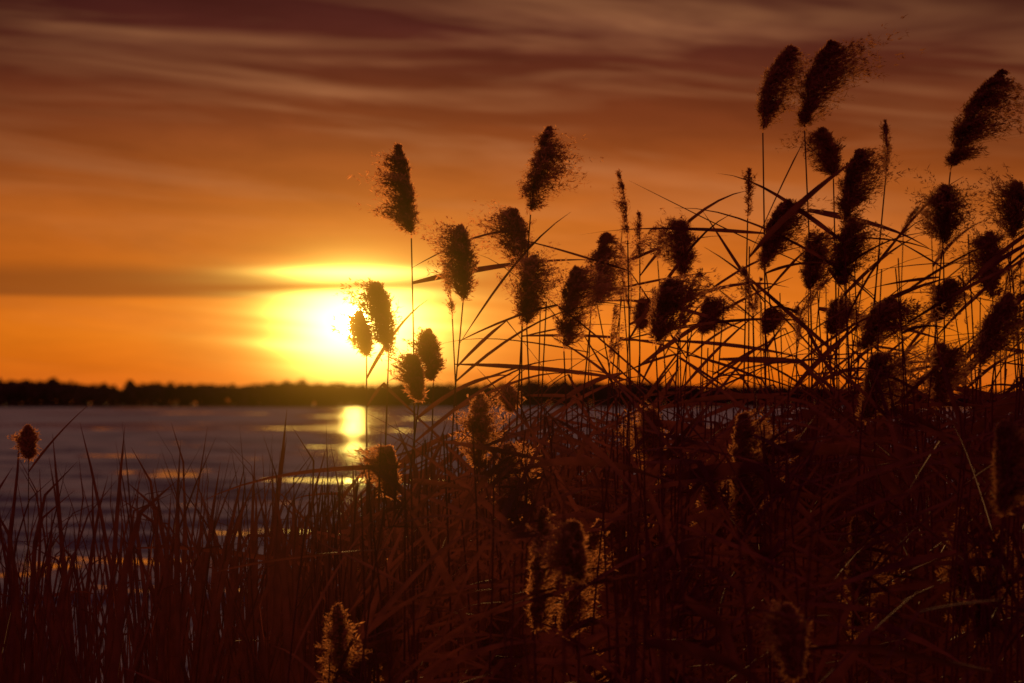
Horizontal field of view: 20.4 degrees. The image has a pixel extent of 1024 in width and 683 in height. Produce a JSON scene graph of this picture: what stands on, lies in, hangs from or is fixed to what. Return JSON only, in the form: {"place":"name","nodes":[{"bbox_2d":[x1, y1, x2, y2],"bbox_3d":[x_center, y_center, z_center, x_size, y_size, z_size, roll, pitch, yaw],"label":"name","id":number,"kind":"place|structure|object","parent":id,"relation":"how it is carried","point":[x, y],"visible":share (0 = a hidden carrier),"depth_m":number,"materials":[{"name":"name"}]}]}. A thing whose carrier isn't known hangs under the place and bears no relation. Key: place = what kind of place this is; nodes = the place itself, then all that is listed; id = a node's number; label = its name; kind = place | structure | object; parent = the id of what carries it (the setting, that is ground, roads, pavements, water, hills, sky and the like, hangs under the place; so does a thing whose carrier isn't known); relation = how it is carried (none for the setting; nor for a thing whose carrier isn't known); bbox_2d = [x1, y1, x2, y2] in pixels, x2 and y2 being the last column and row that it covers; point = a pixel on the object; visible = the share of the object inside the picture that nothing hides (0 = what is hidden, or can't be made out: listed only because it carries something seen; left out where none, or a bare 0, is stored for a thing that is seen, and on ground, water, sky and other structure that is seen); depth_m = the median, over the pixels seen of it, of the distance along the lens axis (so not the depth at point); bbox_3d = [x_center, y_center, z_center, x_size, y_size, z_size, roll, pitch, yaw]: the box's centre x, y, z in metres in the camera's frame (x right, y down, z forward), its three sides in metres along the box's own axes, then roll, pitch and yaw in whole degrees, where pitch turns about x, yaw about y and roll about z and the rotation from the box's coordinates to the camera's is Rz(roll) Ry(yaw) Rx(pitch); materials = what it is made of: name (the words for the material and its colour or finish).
{"place":"outdoors","nodes":[
{"label":"outdoors","id":0,"kind":"place"},
{"bbox_2d":[0,404,968,406],"bbox_3d":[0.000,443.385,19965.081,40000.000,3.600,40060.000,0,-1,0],"label":"shoreline","id":1,"kind":"structure","parent":0,"point":[195,405],"depth_m":1871.93,"materials":[{"name":"black"}]},
{"bbox_2d":[0,377,1022,405],"bbox_3d":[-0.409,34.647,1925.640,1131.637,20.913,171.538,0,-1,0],"label":"shore trees","id":2,"kind":"object","parent":1,"relation":"on","point":[132,393],"depth_m":1886.89,"materials":[{"name":"black plant"}]},
{"bbox_2d":[0,383,1023,682],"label":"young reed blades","id":3,"kind":"object","parent":1,"relation":"on","point":[164,649],"visible":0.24,"depth_m":6.34,"materials":[{"name":"brown plant"}]},
{"bbox_2d":[27,59,1023,682],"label":"reeds","id":4,"kind":"object","parent":1,"relation":"on","point":[839,439],"depth_m":5.96,"materials":[{"name":"brown plant"}]},
{"bbox_2d":[8,14,1023,682],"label":"reed plumes","id":5,"kind":"object","parent":4,"relation":"attached to","point":[590,282],"visible":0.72,"depth_m":6.85,"materials":[{"name":"brown plant"}]},
{"bbox_2d":[0,407,1011,682],"bbox_3d":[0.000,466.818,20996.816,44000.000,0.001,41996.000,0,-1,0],"label":"water","id":6,"kind":"structure","parent":0,"point":[104,435],"depth_m":97.64,"materials":[{"name":"blue liquid"}]},
{"bbox_2d":[0,0,1023,403],"label":"sky","id":7,"kind":"structure","parent":0,"point":[178,203],"materials":[{"name":"orange"}]}
]}

